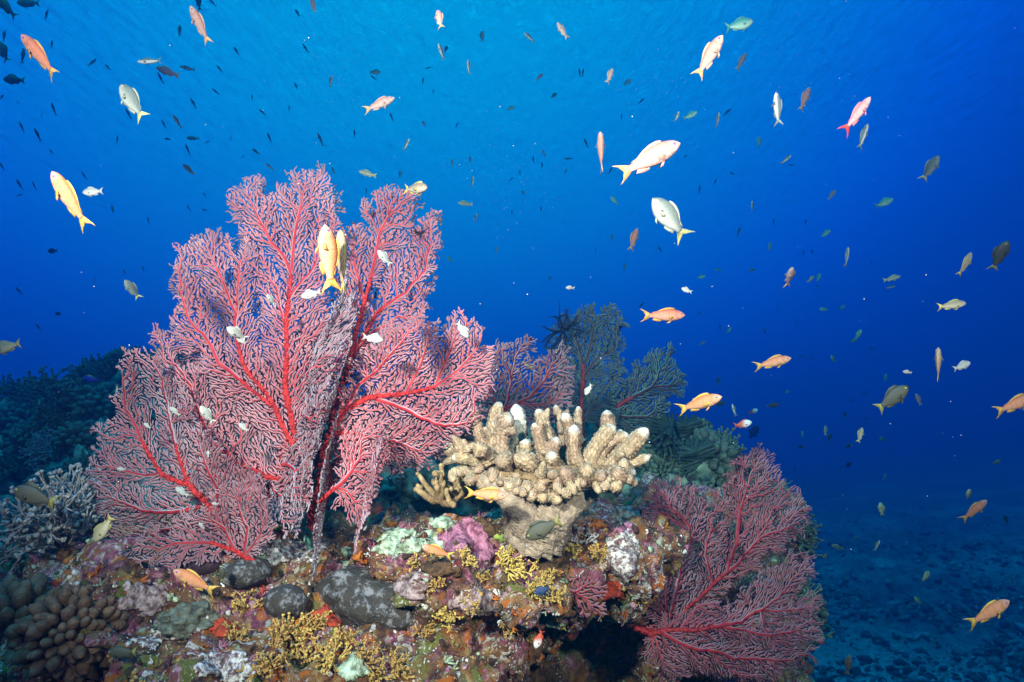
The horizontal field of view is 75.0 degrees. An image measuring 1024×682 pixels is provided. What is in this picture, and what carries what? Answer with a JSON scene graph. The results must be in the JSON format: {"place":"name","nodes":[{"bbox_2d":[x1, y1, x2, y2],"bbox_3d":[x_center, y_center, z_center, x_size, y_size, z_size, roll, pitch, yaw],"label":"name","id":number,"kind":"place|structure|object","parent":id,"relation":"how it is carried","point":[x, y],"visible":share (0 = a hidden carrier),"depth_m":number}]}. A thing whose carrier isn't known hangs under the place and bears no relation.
{"place":"outdoors","nodes":[
{"label":"outdoors","id":0,"kind":"place"},
{"bbox_2d":[0,338,21,354],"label":"yellow damselfish","id":1,"kind":"object","parent":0,"point":[6,346],"visible":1,"depth_m":1.56},
{"bbox_2d":[13,482,58,511],"bbox_3d":[-0.888,0.288,1.241,0.085,0.044,0.026,20,0,0],"label":"olive damselfish","id":2,"kind":"object","parent":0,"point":[28,493],"visible":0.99,"depth_m":1.24},
{"bbox_2d":[21,34,59,83],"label":"orange anthias","id":3,"kind":"object","parent":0,"point":[34,49],"visible":1,"depth_m":1.26},
{"bbox_2d":[51,171,94,234],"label":"orange anthias","id":4,"kind":"object","parent":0,"point":[65,192],"visible":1,"depth_m":0.99},
{"bbox_2d":[93,513,116,541],"bbox_3d":[-0.778,0.358,1.271,0.029,0.060,0.018,35,0,0],"label":"yellow damselfish","id":5,"kind":"object","parent":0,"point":[100,530],"visible":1,"depth_m":1.27},
{"bbox_2d":[107,644,136,659],"bbox_3d":[-0.679,0.542,1.163,0.052,0.027,0.016,0,0,0],"label":"olive damselfish","id":6,"kind":"object","parent":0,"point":[119,651],"visible":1,"depth_m":1.16},
{"bbox_2d":[119,84,148,122],"bbox_3d":[-0.759,-0.478,1.333,0.041,0.085,0.025,-34,0,10],"label":"silver chromis","id":7,"kind":"object","parent":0,"point":[129,97],"visible":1,"depth_m":1.33},
{"bbox_2d":[173,568,220,598],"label":"orange anthias","id":8,"kind":"object","parent":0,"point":[189,577],"visible":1,"depth_m":1.26},
{"bbox_2d":[189,6,213,46],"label":"pink anthias","id":9,"kind":"object","parent":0,"point":[197,19],"visible":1,"depth_m":1.55},
{"bbox_2d":[315,225,342,293],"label":"orange anthias","id":10,"kind":"object","parent":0,"point":[328,248],"visible":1,"depth_m":0.98},
{"bbox_2d":[336,229,348,295],"bbox_3d":[-0.270,-0.126,1.058,0.029,0.105,0.038,-2,0,-30],"label":"yellow tailed fish","id":11,"kind":"object","parent":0,"point":[342,261],"visible":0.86,"depth_m":1.05},
{"bbox_2d":[362,96,394,114],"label":"pink anthias","id":12,"kind":"object","parent":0,"point":[382,101],"visible":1,"depth_m":1.73},
{"bbox_2d":[0,471,814,681],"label":"reef","id":13,"kind":"object","parent":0,"point":[594,650],"visible":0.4,"depth_m":1.40},
{"bbox_2d":[0,572,55,665],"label":"knobbly coral","id":14,"kind":"object","parent":13,"relation":"on","point":[18,596],"visible":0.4,"depth_m":1.25},
{"bbox_2d":[0,463,125,574],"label":"bushy soft coral","id":15,"kind":"object","parent":13,"relation":"on","point":[67,505],"visible":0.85,"depth_m":1.44},
{"bbox_2d":[10,581,130,681],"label":"knobbly coral","id":16,"kind":"object","parent":13,"relation":"on","point":[53,627],"visible":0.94,"depth_m":1.22},
{"bbox_2d":[46,467,141,523],"bbox_3d":[-1.095,0.402,1.738,0.172,0.144,0.167,-2,-11,12],"label":"bushy soft coral","id":17,"kind":"object","parent":13,"relation":"on","point":[93,501],"visible":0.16,"depth_m":1.74},
{"bbox_2d":[116,580,168,616],"bbox_3d":[-0.754,0.518,1.346,0.050,0.073,0.110,-8,-14,35],"label":"lilac crust","id":18,"kind":"object","parent":13,"relation":"on","point":[147,599],"visible":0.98,"depth_m":1.34},
{"bbox_2d":[126,627,199,651],"bbox_3d":[-0.652,0.559,1.264,0.136,0.046,0.069,0,-11,0],"label":"white crust","id":19,"kind":"object","parent":13,"relation":"on","point":[154,640],"visible":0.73,"depth_m":1.26},
{"bbox_2d":[84,346,277,570],"bbox_3d":[-0.713,0.251,1.454,0.469,0.467,0.132,-1,-11,4],"label":"sea fan","id":20,"kind":"object","parent":13,"relation":"on","point":[224,526],"visible":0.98,"depth_m":1.44},
{"bbox_2d":[150,600,225,638],"bbox_3d":[-0.617,0.542,1.292,0.117,0.075,0.114,-8,-14,35],"label":"boulder coral","id":21,"kind":"object","parent":13,"relation":"on","point":[181,620],"visible":0.87,"depth_m":1.26},
{"bbox_2d":[180,548,220,575],"bbox_3d":[-0.651,0.466,1.394,0.095,0.067,0.060,0,-11,0],"label":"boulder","id":22,"kind":"object","parent":13,"relation":"on","point":[206,568],"visible":0.54,"depth_m":1.37},
{"bbox_2d":[205,617,239,637],"bbox_3d":[-0.545,0.545,1.268,0.063,0.031,0.059,-8,-14,36],"label":"red sponge","id":23,"kind":"object","parent":13,"relation":"on","point":[219,630],"visible":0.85,"depth_m":1.26},
{"bbox_2d":[193,650,255,681],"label":"white crust","id":24,"kind":"object","parent":13,"relation":"on","point":[232,662],"visible":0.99,"depth_m":1.16},
{"bbox_2d":[222,621,255,640],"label":"yellow soft coral","id":25,"kind":"object","parent":13,"relation":"on","point":[238,632],"visible":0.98,"depth_m":1.24},
{"bbox_2d":[219,557,272,589],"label":"boulder coral","id":26,"kind":"object","parent":13,"relation":"on","point":[241,573],"visible":0.78,"depth_m":1.36},
{"bbox_2d":[230,590,262,616],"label":"yellow soft coral","id":27,"kind":"object","parent":13,"relation":"on","point":[242,604],"visible":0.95,"depth_m":1.31},
{"bbox_2d":[246,650,290,681],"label":"yellow soft coral","id":28,"kind":"object","parent":13,"relation":"on","point":[266,663],"visible":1,"depth_m":1.14},
{"bbox_2d":[268,617,295,648],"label":"yellow soft coral","id":29,"kind":"object","parent":13,"relation":"on","point":[279,640],"visible":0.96,"depth_m":1.23},
{"bbox_2d":[263,584,308,620],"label":"boulder coral","id":30,"kind":"object","parent":13,"relation":"on","point":[280,600],"visible":0.98,"depth_m":1.29},
{"bbox_2d":[256,539,327,565],"bbox_3d":[-0.495,0.481,1.523,0.097,0.053,0.155,-6,-13,28],"label":"white crust","id":31,"kind":"object","parent":13,"relation":"on","point":[279,551],"visible":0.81,"depth_m":1.52},
{"bbox_2d":[282,612,312,659],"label":"yellow soft coral","id":32,"kind":"object","parent":13,"relation":"on","point":[295,630],"visible":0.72,"depth_m":1.26},
{"bbox_2d":[285,627,323,665],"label":"yellow soft coral","id":33,"kind":"object","parent":13,"relation":"on","point":[290,655],"visible":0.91,"depth_m":1.24},
{"bbox_2d":[295,610,332,634],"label":"yellow soft coral","id":34,"kind":"object","parent":13,"relation":"on","point":[316,621],"visible":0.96,"depth_m":1.29},
{"bbox_2d":[148,160,498,580],"bbox_3d":[-0.451,0.020,1.531,0.845,0.989,0.376,0,-11,0],"label":"sea fan","id":35,"kind":"object","parent":13,"relation":"on","point":[300,453],"visible":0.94,"depth_m":1.53},
{"bbox_2d":[309,604,341,626],"bbox_3d":[-0.360,0.547,1.333,0.072,0.044,0.067,-7,-13,32],"label":"red sponge","id":36,"kind":"object","parent":13,"relation":"on","point":[334,620],"visible":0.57,"depth_m":1.33},
{"bbox_2d":[313,627,352,674],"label":"yellow soft coral","id":37,"kind":"object","parent":13,"relation":"on","point":[327,656],"visible":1,"depth_m":1.19},
{"bbox_2d":[328,623,358,655],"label":"yellow soft coral","id":38,"kind":"object","parent":13,"relation":"on","point":[348,638],"visible":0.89,"depth_m":1.23},
{"bbox_2d":[335,650,370,681],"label":"green crust","id":39,"kind":"object","parent":13,"relation":"on","point":[351,667],"visible":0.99,"depth_m":1.18},
{"bbox_2d":[314,565,413,630],"bbox_3d":[-0.291,0.535,1.373,0.243,0.131,0.172,15,-22,13],"label":"boulder coral","id":40,"kind":"object","parent":13,"relation":"on","point":[354,595],"visible":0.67,"depth_m":1.31},
{"bbox_2d":[350,637,385,663],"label":"yellow soft coral","id":41,"kind":"object","parent":13,"relation":"on","point":[364,651],"visible":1,"depth_m":1.20},
{"bbox_2d":[0,498,740,681],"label":"reef turf","id":42,"kind":"structure","parent":13,"relation":"on","point":[130,672],"depth_m":1.35},
{"bbox_2d":[367,653,395,681],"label":"yellow soft coral","id":43,"kind":"object","parent":13,"relation":"on","point":[379,670],"visible":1,"depth_m":1.19},
{"bbox_2d":[371,527,421,556],"bbox_3d":[-0.233,0.417,1.391,0.106,0.054,0.138,0,-11,0],"label":"green crust","id":44,"kind":"object","parent":13,"relation":"on","point":[391,539],"visible":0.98,"depth_m":1.35},
{"bbox_2d":[387,646,415,679],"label":"yellow soft coral","id":45,"kind":"object","parent":13,"relation":"on","point":[396,668],"visible":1,"depth_m":1.21},
{"bbox_2d":[393,570,430,600],"bbox_3d":[-0.200,0.476,1.304,0.041,0.051,0.100,11,-15,-43],"label":"lilac crust","id":46,"kind":"object","parent":13,"relation":"on","point":[404,587],"visible":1,"depth_m":1.28},
{"bbox_2d":[410,620,434,638],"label":"yellow soft coral","id":47,"kind":"object","parent":13,"relation":"on","point":[428,630],"visible":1,"depth_m":1.30},
{"bbox_2d":[414,529,443,548],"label":"green crust","id":48,"kind":"object","parent":13,"relation":"on","point":[432,538],"visible":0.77,"depth_m":1.39},
{"bbox_2d":[419,556,461,578],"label":"brown turf","id":49,"kind":"structure","parent":13,"relation":"on","point":[437,568],"depth_m":1.27},
{"bbox_2d":[413,463,469,507],"bbox_3d":[-0.157,0.329,1.501,0.132,0.109,0.162,0,1,16],"label":"finger coral","id":50,"kind":"object","parent":13,"relation":"on","point":[439,494],"visible":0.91,"depth_m":1.48},
{"bbox_2d":[429,515,455,529],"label":"green crust","id":51,"kind":"object","parent":13,"relation":"on","point":[446,522],"visible":1,"depth_m":1.41},
{"bbox_2d":[432,606,463,632],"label":"yellow soft coral","id":52,"kind":"object","parent":13,"relation":"on","point":[448,617],"visible":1,"depth_m":1.27},
{"bbox_2d":[437,516,488,554],"bbox_3d":[-0.119,0.404,1.386,0.096,0.071,0.158,-4,-12,19],"label":"pink crust","id":53,"kind":"object","parent":13,"relation":"on","point":[463,533],"visible":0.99,"depth_m":1.40},
{"bbox_2d":[455,544,477,567],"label":"yellow soft coral","id":54,"kind":"object","parent":13,"relation":"on","point":[471,563],"visible":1,"depth_m":1.29},
{"bbox_2d":[448,587,494,616],"bbox_3d":[-0.066,0.507,1.291,0.106,0.064,0.055,10,-15,-43],"label":"lilac crust","id":55,"kind":"object","parent":13,"relation":"on","point":[485,601],"visible":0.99,"depth_m":1.27},
{"bbox_2d":[470,540,499,560],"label":"pink crust","id":56,"kind":"object","parent":13,"relation":"on","point":[483,551],"visible":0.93,"depth_m":1.41},
{"bbox_2d":[476,516,506,536],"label":"brown turf","id":57,"kind":"structure","parent":13,"relation":"on","point":[490,529],"depth_m":1.45},
{"bbox_2d":[495,544,531,581],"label":"yellow soft coral","id":58,"kind":"object","parent":13,"relation":"on","point":[508,560],"visible":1,"depth_m":1.34},
{"bbox_2d":[473,334,575,431],"bbox_3d":[0.042,0.135,2.075,0.320,0.304,0.185,0,-11,0],"label":"sea fan","id":59,"kind":"object","parent":13,"relation":"on","point":[555,399],"visible":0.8,"depth_m":2.09},
{"bbox_2d":[531,567,557,586],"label":"yellow soft coral","id":60,"kind":"object","parent":13,"relation":"on","point":[544,578],"visible":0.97,"depth_m":1.33},
{"bbox_2d":[443,402,651,560],"bbox_3d":[0.074,0.303,1.479,0.464,0.338,0.300,0,-11,0],"label":"finger coral","id":61,"kind":"object","parent":13,"relation":"on","point":[565,475],"visible":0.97,"depth_m":1.41},
{"bbox_2d":[533,552,573,573],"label":"brown turf","id":62,"kind":"structure","parent":13,"relation":"on","point":[563,562],"depth_m":1.42},
{"bbox_2d":[543,585,566,605],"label":"yellow soft coral","id":63,"kind":"object","parent":13,"relation":"on","point":[556,597],"visible":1,"depth_m":1.30},
{"bbox_2d":[566,522,598,545],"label":"grey soft coral","id":64,"kind":"object","parent":13,"relation":"on","point":[573,538],"visible":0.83,"depth_m":1.52},
{"bbox_2d":[567,565,607,620],"bbox_3d":[0.152,0.518,1.370,0.090,0.118,0.046,0,-11,0],"label":"sea fan","id":65,"kind":"object","parent":13,"relation":"on","point":[584,598],"visible":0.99,"depth_m":1.37},
{"bbox_2d":[602,581,625,605],"bbox_3d":[0.237,0.589,1.551,0.054,0.078,0.163,-2,-11,9],"label":"red sponge","id":66,"kind":"object","parent":13,"relation":"on","point":[613,587],"visible":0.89,"depth_m":1.50},
{"bbox_2d":[605,520,639,585],"bbox_3d":[0.249,0.480,1.511,0.078,0.139,0.124,-4,-12,22],"label":"white crust","id":67,"kind":"object","parent":13,"relation":"on","point":[628,554],"visible":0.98,"depth_m":1.47},
{"bbox_2d":[612,505,637,521],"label":"smooth coral","id":68,"kind":"object","parent":13,"relation":"on","point":[624,513],"visible":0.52,"depth_m":1.74},
{"bbox_2d":[633,442,823,681],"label":"sea fan","id":69,"kind":"object","parent":13,"relation":"on","point":[670,623],"visible":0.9,"depth_m":1.71},
{"bbox_2d":[771,572,823,614],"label":"bush coral","id":70,"kind":"object","parent":13,"relation":"on","point":[805,589],"visible":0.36,"depth_m":2.29},
{"bbox_2d":[782,511,826,558],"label":"bush coral","id":71,"kind":"object","parent":13,"relation":"on","point":[810,531],"visible":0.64,"depth_m":2.41},
{"bbox_2d":[807,589,829,625],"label":"knob coral","id":72,"kind":"object","parent":13,"relation":"on","point":[823,614],"visible":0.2,"depth_m":2.44},
{"bbox_2d":[403,181,426,195],"bbox_3d":[-0.217,-0.342,1.497,0.090,0.032,0.025,10,0,45],"label":"yellow tailed fish","id":73,"kind":"object","parent":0,"point":[418,187],"visible":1,"depth_m":1.48},
{"bbox_2d":[0,345,832,681],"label":"reef","id":74,"kind":"object","parent":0,"point":[466,507],"visible":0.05,"depth_m":2.86},
{"bbox_2d":[0,401,30,434],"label":"knob coral","id":75,"kind":"object","parent":74,"relation":"on","point":[11,413],"visible":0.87,"depth_m":3.92},
{"bbox_2d":[0,373,39,400],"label":"bush coral","id":76,"kind":"object","parent":74,"relation":"on","point":[8,388],"visible":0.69,"depth_m":4.12},
{"bbox_2d":[0,418,40,456],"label":"knob coral","id":77,"kind":"object","parent":74,"relation":"on","point":[14,438],"visible":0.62,"depth_m":3.25},
{"bbox_2d":[18,427,67,470],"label":"bushy soft coral","id":78,"kind":"object","parent":74,"relation":"on","point":[46,450],"visible":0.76,"depth_m":2.68},
{"bbox_2d":[19,396,81,434],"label":"bush coral","id":79,"kind":"object","parent":74,"relation":"on","point":[40,411],"visible":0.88,"depth_m":3.08},
{"bbox_2d":[22,366,93,409],"bbox_3d":[-2.156,0.249,3.218,0.282,0.210,0.332,22,-3,39],"label":"bush coral","id":80,"kind":"object","parent":74,"relation":"on","point":[46,387],"visible":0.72,"depth_m":3.17},
{"bbox_2d":[54,457,88,485],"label":"knob coral","id":81,"kind":"object","parent":74,"relation":"on","point":[66,464],"visible":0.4,"depth_m":2.48},
{"bbox_2d":[51,419,97,452],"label":"knob coral","id":82,"kind":"object","parent":74,"relation":"on","point":[69,437],"visible":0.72,"depth_m":2.67},
{"bbox_2d":[57,364,92,384],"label":"bush coral","id":83,"kind":"object","parent":74,"relation":"on","point":[73,376],"visible":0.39,"depth_m":3.86},
{"bbox_2d":[69,352,107,376],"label":"bush coral","id":84,"kind":"object","parent":74,"relation":"on","point":[83,365],"visible":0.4,"depth_m":3.90},
{"bbox_2d":[70,382,131,422],"bbox_3d":[-1.962,0.301,3.198,0.209,0.232,0.242,-7,-13,32],"label":"knob coral","id":85,"kind":"object","parent":74,"relation":"on","point":[95,404],"visible":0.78,"depth_m":3.13},
{"bbox_2d":[85,352,125,384],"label":"bush coral","id":86,"kind":"object","parent":74,"relation":"on","point":[106,369],"visible":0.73,"depth_m":3.61},
{"bbox_2d":[120,346,154,367],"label":"bush coral","id":87,"kind":"object","parent":74,"relation":"on","point":[136,362],"visible":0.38,"depth_m":3.72},
{"bbox_2d":[0,356,835,637],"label":"coral thicket","id":88,"kind":"object","parent":74,"relation":"on","point":[414,480],"visible":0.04,"depth_m":2.83},
{"bbox_2d":[545,302,687,446],"bbox_3d":[0.476,0.185,3.022,0.638,0.711,0.318,-1,-11,7],"label":"sea fan","id":89,"kind":"object","parent":74,"relation":"on","point":[610,402],"visible":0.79,"depth_m":2.97},
{"bbox_2d":[540,308,587,353],"bbox_3d":[0.220,-0.057,2.810,0.203,0.208,0.169,0,-11,0],"label":"feather star","id":90,"kind":"object","parent":89,"relation":"attached to","point":[561,330],"visible":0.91,"depth_m":2.80},
{"bbox_2d":[636,448,664,473],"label":"knob coral","id":91,"kind":"object","parent":74,"relation":"on","point":[642,469],"visible":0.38,"depth_m":2.93},
{"bbox_2d":[645,411,685,462],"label":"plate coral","id":92,"kind":"object","parent":74,"relation":"on","point":[662,432],"visible":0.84,"depth_m":2.95},
{"bbox_2d":[649,451,686,481],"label":"bush coral","id":93,"kind":"object","parent":74,"relation":"on","point":[669,466],"visible":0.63,"depth_m":2.93},
{"bbox_2d":[674,413,702,441],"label":"plate coral","id":94,"kind":"object","parent":74,"relation":"on","point":[685,426],"visible":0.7,"depth_m":3.07},
{"bbox_2d":[677,436,720,477],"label":"plate coral","id":95,"kind":"object","parent":74,"relation":"on","point":[694,453],"visible":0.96,"depth_m":2.83},
{"bbox_2d":[681,427,738,474],"bbox_3d":[0.875,0.504,2.923,0.260,0.202,0.252,31,22,31],"label":"knob coral","id":96,"kind":"object","parent":74,"relation":"on","point":[725,451],"visible":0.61,"depth_m":2.85},
{"bbox_2d":[712,462,739,487],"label":"knob coral","id":97,"kind":"object","parent":74,"relation":"on","point":[721,479],"visible":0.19,"depth_m":2.85},
{"bbox_2d":[715,426,750,462],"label":"bush coral","id":98,"kind":"object","parent":74,"relation":"on","point":[735,443],"visible":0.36,"depth_m":3.15},
{"bbox_2d":[421,544,454,560],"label":"orange anthias","id":99,"kind":"object","parent":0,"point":[433,549],"visible":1,"depth_m":1.23},
{"bbox_2d":[463,486,506,502],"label":"orange anthias","id":100,"kind":"object","parent":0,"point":[491,493],"visible":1,"depth_m":1.23},
{"bbox_2d":[0,0,1023,434],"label":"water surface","id":101,"kind":"object","parent":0,"point":[558,186],"depth_m":14.48},
{"bbox_2d":[0,0,1023,469],"label":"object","id":102,"kind":"structure","parent":0,"point":[817,451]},
{"bbox_2d":[525,513,563,539],"bbox_3d":[0.058,0.348,1.238,0.076,0.039,0.023,-27,0,0],"label":"olive damselfish","id":103,"kind":"object","parent":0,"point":[539,529],"visible":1,"depth_m":1.23},
{"bbox_2d":[595,131,605,170],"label":"pink anthias","id":104,"kind":"object","parent":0,"point":[600,145],"visible":1,"depth_m":1.40},
{"bbox_2d":[612,140,679,183],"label":"pink anthias","id":105,"kind":"object","parent":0,"point":[655,153],"visible":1,"depth_m":0.96},
{"bbox_2d":[641,307,684,322],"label":"orange anthias","id":106,"kind":"object","parent":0,"point":[669,314],"visible":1,"depth_m":1.46},
{"bbox_2d":[651,197,694,243],"bbox_3d":[0.279,-0.217,1.183,0.045,0.095,0.028,-40,0,15],"label":"silver chromis","id":107,"kind":"object","parent":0,"point":[666,214],"visible":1,"depth_m":1.18},
{"bbox_2d":[676,393,721,415],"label":"orange anthias","id":108,"kind":"object","parent":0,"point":[702,400],"visible":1,"depth_m":1.35},
{"bbox_2d":[691,35,722,79],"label":"pink anthias","id":109,"kind":"object","parent":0,"point":[712,49],"visible":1,"depth_m":1.26},
{"bbox_2d":[725,16,752,31],"bbox_3d":[0.568,-0.792,1.672,0.075,0.036,0.022,-14,0,0],"label":"green chromis","id":110,"kind":"object","parent":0,"point":[743,23],"visible":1,"depth_m":1.67},
{"bbox_2d":[753,354,790,371],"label":"orange anthias","id":111,"kind":"object","parent":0,"point":[778,360],"visible":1,"depth_m":1.77},
{"bbox_2d":[771,92,783,125],"bbox_3d":[0.460,-0.402,1.155,0.018,0.060,0.014,-4,0,40],"label":"slender fish","id":112,"kind":"object","parent":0,"point":[777,103],"visible":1,"depth_m":1.15},
{"bbox_2d":[837,97,870,136],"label":"magenta anthias","id":113,"kind":"object","parent":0,"point":[859,109],"visible":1,"depth_m":1.27},
{"bbox_2d":[872,385,908,415],"bbox_3d":[0.842,0.126,1.477,0.085,0.044,0.026,-40,0,10],"label":"olive damselfish","id":114,"kind":"object","parent":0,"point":[895,394],"visible":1,"depth_m":1.47},
{"bbox_2d":[767,447,1023,681],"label":"seabed","id":115,"kind":"structure","parent":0,"point":[943,482],"depth_m":12.45},
{"bbox_2d":[797,503,1023,681],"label":"coral rubble","id":116,"kind":"object","parent":115,"relation":"on","point":[992,659],"visible":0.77,"depth_m":7.92},
{"bbox_2d":[919,155,939,181],"bbox_3d":[1.303,-0.539,2.078,0.041,0.085,0.025,22,30,0],"label":"silver chromis","id":117,"kind":"object","parent":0,"point":[931,165],"visible":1,"depth_m":2.07},
{"bbox_2d":[937,299,965,311],"bbox_3d":[1.028,-0.084,1.560,0.070,0.025,0.019,-8,0,0],"label":"yellow tailed fish","id":118,"kind":"object","parent":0,"point":[954,304],"visible":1,"depth_m":1.56},
{"bbox_2d":[958,500,986,523],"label":"orange anthias","id":119,"kind":"object","parent":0,"point":[976,507],"visible":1,"depth_m":2.04},
{"bbox_2d":[964,599,1009,630],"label":"orange anthias","id":120,"kind":"object","parent":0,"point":[992,609],"visible":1,"depth_m":1.32},
{"bbox_2d":[985,240,1009,270],"bbox_3d":[1.265,-0.222,1.732,0.044,0.085,0.026,10,30,0],"label":"olive damselfish","id":121,"kind":"object","parent":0,"point":[1000,252],"visible":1,"depth_m":1.72},
{"bbox_2d":[993,393,1023,418],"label":"orange anthias","id":122,"kind":"object","parent":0,"point":[1015,402],"visible":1,"depth_m":1.46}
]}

